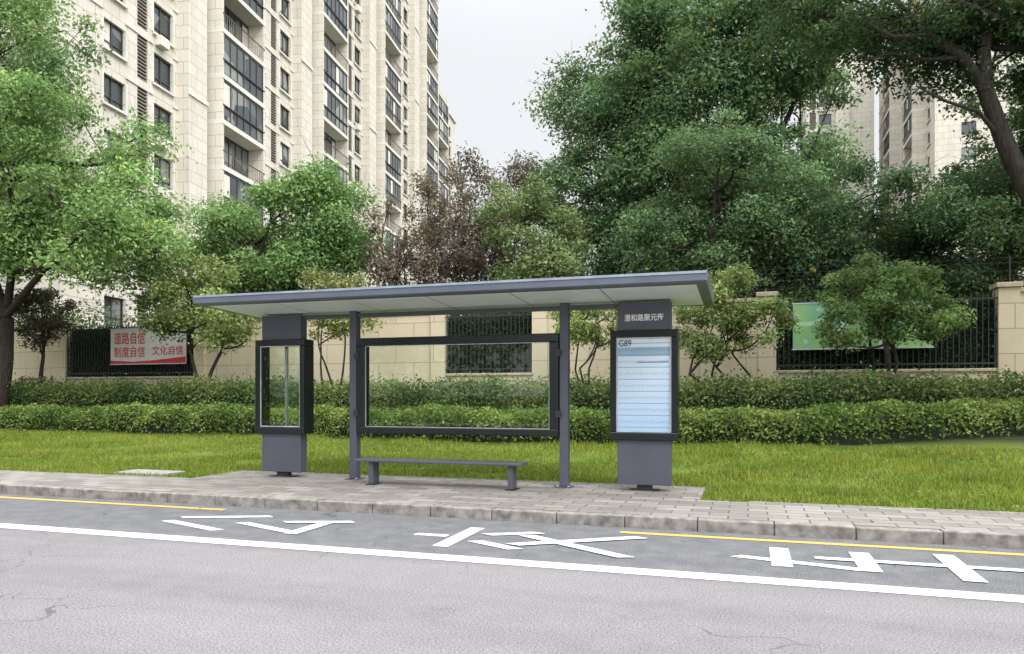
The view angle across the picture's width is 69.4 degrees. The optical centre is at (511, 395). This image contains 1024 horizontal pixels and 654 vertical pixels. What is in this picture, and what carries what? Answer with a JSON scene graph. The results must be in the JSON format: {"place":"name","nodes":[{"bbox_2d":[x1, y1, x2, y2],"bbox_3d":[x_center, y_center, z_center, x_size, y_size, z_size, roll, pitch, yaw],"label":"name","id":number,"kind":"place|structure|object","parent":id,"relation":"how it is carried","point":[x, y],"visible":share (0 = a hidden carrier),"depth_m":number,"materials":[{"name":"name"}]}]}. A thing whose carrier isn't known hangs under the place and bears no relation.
{"place":"outdoors","nodes":[
{"label":"outdoors","id":0,"kind":"place"},
{"bbox_2d":[0,431,1018,558],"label":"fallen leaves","id":1,"kind":"object","parent":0,"point":[534,482],"visible":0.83,"depth_m":12.24,"materials":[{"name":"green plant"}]},
{"bbox_2d":[0,494,1023,653],"bbox_3d":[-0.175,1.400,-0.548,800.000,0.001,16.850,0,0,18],"label":"road","id":2,"kind":"structure","parent":0,"point":[68,593],"depth_m":5.26,"materials":[{"name":"grey asphalt"}]},
{"bbox_2d":[164,516,354,533],"bbox_3d":[-2.848,1.393,8.084,2.146,0.005,0.996,0,0,18],"label":"road character marking","id":3,"kind":"object","parent":2,"relation":"on","point":[313,526],"visible":1,"depth_m":8.00,"materials":[{"name":"white paint"}]},
{"bbox_2d":[0,523,1023,602],"bbox_3d":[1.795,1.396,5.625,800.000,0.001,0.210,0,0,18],"label":"lane line marking","id":4,"kind":"object","parent":2,"relation":"on","point":[861,587],"visible":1,"depth_m":6.04,"materials":[{"name":"white paint"}]},
{"bbox_2d":[0,496,1023,555],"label":"yellow kerb line marking","id":5,"kind":"object","parent":2,"relation":"on","point":[985,552],"visible":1,"depth_m":7.17,"materials":[{"name":"paint"}]},
{"bbox_2d":[414,527,643,556],"bbox_3d":[0.110,1.392,7.127,2.276,0.006,1.019,0,0,18],"label":"road character marking","id":6,"kind":"object","parent":2,"relation":"on","point":[449,541],"visible":1,"depth_m":7.09,"materials":[{"name":"white paint"}]},
{"bbox_2d":[732,547,1023,581],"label":"road character marking","id":7,"kind":"object","parent":2,"relation":"on","point":[868,562],"visible":1,"depth_m":6.14,"materials":[{"name":"white paint"}]},
{"bbox_2d":[0,471,1023,532],"bbox_3d":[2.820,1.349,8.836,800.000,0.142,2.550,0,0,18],"label":"pavement","id":8,"kind":"structure","parent":0,"point":[664,501],"depth_m":9.38,"materials":[{"name":"stone"}]},
{"bbox_2d":[255,315,313,476],"bbox_3d":[-3.607,0.009,11.722,0.900,2.537,0.280,0,0,18],"label":"information kiosk","id":9,"kind":"object","parent":8,"relation":"on","point":[284,451],"visible":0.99,"depth_m":11.64,"materials":[{"name":"metal"}]},
{"bbox_2d":[355,457,527,490],"bbox_3d":[-1.017,1.093,10.381,2.510,0.369,0.320,0,0,18],"label":"bench","id":10,"kind":"object","parent":8,"relation":"on","point":[373,470],"visible":1,"depth_m":10.28,"materials":[{"name":"metal"}]},
{"bbox_2d":[193,270,713,487],"bbox_3d":[-0.926,-0.112,10.617,7.320,2.777,1.835,0,0,18],"label":"bus shelter","id":11,"kind":"object","parent":8,"relation":"on","point":[564,296],"visible":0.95,"depth_m":10.30,"materials":[{"name":"metal"}]},
{"bbox_2d":[0,470,1023,513],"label":"pavement edging","id":12,"kind":"object","parent":8,"relation":"on","point":[700,493],"visible":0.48,"depth_m":10.51,"materials":[{"name":"concrete"}]},
{"bbox_2d":[610,301,679,490],"bbox_3d":[1.795,0.009,9.998,0.900,2.537,0.280,0,0,18],"label":"information kiosk","id":13,"kind":"object","parent":8,"relation":"on","point":[644,384],"visible":1,"depth_m":9.90,"materials":[{"name":"metal"}]},
{"bbox_2d":[0,418,1023,511],"bbox_3d":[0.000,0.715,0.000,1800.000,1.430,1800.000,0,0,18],"label":"ground","id":14,"kind":"structure","parent":0,"point":[1011,442],"depth_m":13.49,"materials":[{"name":"plant"}]},
{"bbox_2d":[18,376,52,394],"bbox_3d":[-16.000,-0.179,25.187,1.200,0.950,0.800,0,0,18],"label":"tree stake","id":15,"kind":"object","parent":14,"relation":"on","point":[44,377],"visible":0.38,"depth_m":24.86,"materials":[{"name":"brown wood"}]},
{"bbox_2d":[13,285,81,394],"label":"plum tree","id":16,"kind":"object","parent":14,"relation":"on","point":[45,297],"visible":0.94,"depth_m":24.99,"materials":[{"name":"green plant"}]},
{"bbox_2d":[0,0,112,195],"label":"camphor tree","id":17,"kind":"object","parent":14,"relation":"on","point":[29,11],"visible":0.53,"depth_m":32.51,"materials":[{"name":"green plant"}]},
{"bbox_2d":[0,62,201,406],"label":"camphor tree","id":18,"kind":"object","parent":14,"relation":"on","point":[80,219],"visible":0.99,"depth_m":21.33,"materials":[{"name":"green plant"}]},
{"bbox_2d":[119,469,184,476],"bbox_3d":[-5.976,1.275,12.194,1.000,0.050,0.500,0,0,18],"label":"utility cover","id":19,"kind":"object","parent":14,"relation":"on","point":[152,472],"visible":0.72,"depth_m":12.08,"materials":[{"name":"concrete"}]},
{"bbox_2d":[177,379,210,393],"bbox_3d":[-9.224,-0.031,22.079,1.200,0.950,0.800,0,0,18],"label":"tree stake","id":20,"kind":"object","parent":14,"relation":"on","point":[195,382],"visible":0.23,"depth_m":21.67,"materials":[{"name":"brown wood"}]},
{"bbox_2d":[128,247,261,393],"bbox_3d":[-9.426,-1.965,22.277,4.817,4.943,3.217,0,0,6],"label":"osmanthus tree","id":21,"kind":"object","parent":14,"relation":"on","point":[229,336],"visible":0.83,"depth_m":22.04,"materials":[{"name":"green plant"}]},
{"bbox_2d":[0,0,438,328],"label":"apartment block","id":22,"kind":"structure","parent":14,"relation":"on","point":[243,91],"depth_m":51.87,"materials":[{"name":"stone"}]},
{"bbox_2d":[104,0,436,325],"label":"windows","id":23,"kind":"structure","parent":22,"relation":"in","point":[116,35],"depth_m":50.89,"materials":[{"name":"black glass"}]},
{"bbox_2d":[161,141,395,321],"bbox_3d":[-9.592,-4.712,29.396,10.521,10.023,6.679,0,0,18],"label":"camphor tree","id":24,"kind":"object","parent":14,"relation":"on","point":[267,268],"visible":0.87,"depth_m":27.96,"materials":[{"name":"green plant"}]},
{"bbox_2d":[297,260,385,394],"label":"osmanthus tree","id":25,"kind":"object","parent":14,"relation":"on","point":[338,328],"visible":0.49,"depth_m":20.74,"materials":[{"name":"green plant"}]},
{"bbox_2d":[353,197,446,286],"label":"cherry plum tree","id":26,"kind":"object","parent":14,"relation":"on","point":[392,275],"visible":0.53,"depth_m":27.52,"materials":[{"name":"brown plant"}]},
{"bbox_2d":[404,158,487,315],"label":"cherry plum tree","id":27,"kind":"object","parent":14,"relation":"on","point":[424,185],"visible":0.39,"depth_m":28.61,"materials":[{"name":"brown plant"}]},
{"bbox_2d":[438,86,456,282],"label":"apartment block","id":28,"kind":"structure","parent":14,"relation":"on","point":[447,121],"depth_m":102.40,"materials":[{"name":"stone"}]},
{"bbox_2d":[439,96,447,277],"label":"windows","id":29,"kind":"structure","parent":28,"relation":"in","point":[439,96],"depth_m":101.87,"materials":[{"name":"grey glass"}]},
{"bbox_2d":[426,141,520,315],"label":"cherry plum tree","id":30,"kind":"object","parent":14,"relation":"on","point":[471,262],"visible":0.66,"depth_m":27.17,"materials":[{"name":"brown plant"}]},
{"bbox_2d":[5,381,1014,418],"bbox_3d":[-3.501,0.163,20.271,45.092,1.225,4.024,0,0,18],"label":"groundcover","id":31,"kind":"object","parent":14,"relation":"on","point":[68,403],"visible":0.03,"depth_m":19.29,"materials":[{"name":"green plant"}]},
{"bbox_2d":[0,396,1023,445],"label":"clipped hedge","id":32,"kind":"object","parent":14,"relation":"on","point":[877,423],"visible":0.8,"depth_m":15.23,"materials":[{"name":"green plant"}]},
{"bbox_2d":[0,483,1023,548],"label":"kerb","id":33,"kind":"structure","parent":14,"relation":"on","point":[918,535],"depth_m":8.06,"materials":[{"name":"concrete"}]},
{"bbox_2d":[6,359,1023,416],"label":"clipped hedge","id":34,"kind":"object","parent":14,"relation":"on","point":[927,391],"visible":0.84,"depth_m":18.06,"materials":[{"name":"green plant"}]},
{"bbox_2d":[11,287,1023,395],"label":"perimeter wall","id":35,"kind":"structure","parent":14,"relation":"on","point":[428,363],"depth_m":22.30,"materials":[{"name":"beige stone"}]},
{"bbox_2d":[14,281,1023,378],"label":"coping","id":36,"kind":"object","parent":35,"relation":"on","point":[991,287],"visible":0.25,"depth_m":19.11,"materials":[{"name":"stone"}]},
{"bbox_2d":[35,256,1023,324],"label":"wire fence","id":37,"kind":"object","parent":36,"relation":"on","point":[1009,262],"visible":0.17,"depth_m":19.14,"materials":[{"name":"metal"}]},
{"bbox_2d":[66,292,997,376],"bbox_3d":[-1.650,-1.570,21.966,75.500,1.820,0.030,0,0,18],"label":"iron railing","id":38,"kind":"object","parent":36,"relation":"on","point":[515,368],"visible":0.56,"depth_m":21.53,"materials":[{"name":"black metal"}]},
{"bbox_2d":[68,294,997,376],"bbox_3d":[-1.843,-1.528,22.174,52.046,2.154,0.539,0,0,18],"label":"metal fence","id":39,"kind":"object","parent":35,"relation":"attached to","point":[781,348],"visible":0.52,"depth_m":21.46,"materials":[{"name":"black metal"}]},
{"bbox_2d":[110,326,185,364],"bbox_3d":[-12.485,-1.700,25.346,3.260,1.260,0.040,0,0,18],"label":"slogan banner","id":40,"kind":"object","parent":39,"relation":"attached to","point":[130,346],"visible":0.98,"depth_m":25.38,"materials":[{"name":"fabric"}]},
{"bbox_2d":[792,299,933,349],"bbox_3d":[8.759,-1.775,18.566,3.260,1.210,0.040,0,0,18],"label":"landscape mural sign","id":41,"kind":"object","parent":39,"relation":"attached to","point":[807,314],"visible":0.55,"depth_m":18.88,"materials":[{"name":"metal"}]},
{"bbox_2d":[13,249,1023,328],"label":"shrubbery","id":42,"kind":"object","parent":14,"relation":"on","point":[93,324],"visible":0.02,"depth_m":22.95,"materials":[{"name":"green plant"}]},
{"bbox_2d":[474,150,570,279],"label":"cherry plum tree","id":43,"kind":"object","parent":14,"relation":"on","point":[517,165],"visible":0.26,"depth_m":27.93,"materials":[{"name":"brown plant"}]},
{"bbox_2d":[470,169,603,280],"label":"tree","id":44,"kind":"object","parent":14,"relation":"on","point":[549,262],"visible":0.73,"depth_m":24.51,"materials":[{"name":"green plant"}]},
{"bbox_2d":[545,309,617,395],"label":"osmanthus tree","id":45,"kind":"object","parent":14,"relation":"on","point":[591,332],"visible":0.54,"depth_m":18.27,"materials":[{"name":"green plant"}]},
{"bbox_2d":[507,40,696,277],"bbox_3d":[3.506,-6.554,28.465,7.666,13.661,6.595,0,0,38],"label":"camphor tree","id":46,"kind":"object","parent":14,"relation":"on","point":[594,118],"visible":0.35,"depth_m":27.10,"materials":[{"name":"green plant"}]},
{"bbox_2d":[387,247,1022,313],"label":"background trees","id":47,"kind":"object","parent":14,"relation":"on","point":[729,297],"depth_m":35.20,"materials":[{"name":"green plant"}]},
{"bbox_2d":[610,103,826,302],"bbox_3d":[5.958,-4.304,22.795,7.004,9.137,4.634,0,0,18],"label":"camphor tree","id":48,"kind":"object","parent":14,"relation":"on","point":[767,228],"visible":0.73,"depth_m":21.85,"materials":[{"name":"green plant"}]},
{"bbox_2d":[571,0,877,294],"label":"camphor tree","id":49,"kind":"object","parent":14,"relation":"on","point":[669,28],"visible":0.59,"depth_m":24.94,"materials":[{"name":"green plant"}]},
{"bbox_2d":[671,257,803,394],"bbox_3d":[5.188,-1.355,17.810,3.398,3.684,2.537,0,0,18],"label":"osmanthus tree","id":50,"kind":"object","parent":14,"relation":"on","point":[737,318],"visible":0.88,"depth_m":17.23,"materials":[{"name":"green plant"}]},
{"bbox_2d":[686,2,888,298],"bbox_3d":[9.418,-6.806,26.427,7.688,14.255,6.593,0,0,18],"label":"camphor tree","id":51,"kind":"object","parent":14,"relation":"on","point":[818,148],"visible":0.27,"depth_m":25.16,"materials":[{"name":"green plant"}]},
{"bbox_2d":[801,51,873,243],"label":"apartment block","id":52,"kind":"structure","parent":14,"relation":"on","point":[862,114],"depth_m":111.40,"materials":[{"name":"stone"}]},
{"bbox_2d":[819,86,830,173],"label":"windows","id":53,"kind":"structure","parent":52,"relation":"in","point":[827,120],"depth_m":112.98,"materials":[{"name":"grey glass"}]},
{"bbox_2d":[742,154,994,303],"bbox_3d":[10.338,-3.444,21.858,7.356,7.396,4.518,0,0,18],"label":"camphor tree","id":54,"kind":"object","parent":14,"relation":"on","point":[839,248],"visible":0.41,"depth_m":20.94,"materials":[{"name":"green plant"}]},
{"bbox_2d":[850,371,909,393],"bbox_3d":[8.193,-0.052,16.626,1.200,0.950,0.800,0,0,18],"label":"tree stake","id":55,"kind":"object","parent":14,"relation":"on","point":[886,376],"visible":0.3,"depth_m":16.21,"materials":[{"name":"brown wood"}]},
{"bbox_2d":[744,0,1023,254],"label":"camphor tree","id":56,"kind":"object","parent":14,"relation":"on","point":[960,35],"visible":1,"depth_m":14.04,"materials":[{"name":"green plant"}]},
{"bbox_2d":[810,250,976,392],"bbox_3d":[8.485,-1.401,16.638,3.288,3.750,2.873,0,0,37],"label":"osmanthus tree","id":57,"kind":"object","parent":14,"relation":"on","point":[908,281],"visible":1,"depth_m":16.52,"materials":[{"name":"green plant"}]},
{"bbox_2d":[864,103,1023,297],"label":"camphor tree","id":58,"kind":"object","parent":14,"relation":"on","point":[944,178],"visible":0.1,"depth_m":21.64,"materials":[{"name":"green plant"}]},
{"bbox_2d":[877,0,1023,287],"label":"apartment block","id":59,"kind":"structure","parent":14,"relation":"on","point":[914,134],"depth_m":89.71,"materials":[{"name":"stone"}]},
{"bbox_2d":[904,55,1020,281],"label":"windows","id":60,"kind":"structure","parent":59,"relation":"in","point":[964,128],"depth_m":84.39,"materials":[{"name":"grey glass"}]},
{"bbox_2d":[908,52,1023,297],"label":"camphor tree","id":61,"kind":"object","parent":14,"relation":"on","point":[998,241],"visible":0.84,"depth_m":19.00,"materials":[{"name":"green plant"}]},
{"bbox_2d":[72,299,993,376],"bbox_3d":[-1.575,-1.505,22.200,75.480,1.690,0.060,0,0,18],"label":"ivy backing","id":62,"kind":"object","parent":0,"point":[882,358],"visible":0.17,"depth_m":19.40,"materials":[{"name":"green plant"}]},
{"bbox_2d":[438,0,905,315],"label":"sky","id":63,"kind":"structure","parent":0,"point":[490,52],"materials":[{"name":"white"}]}
]}

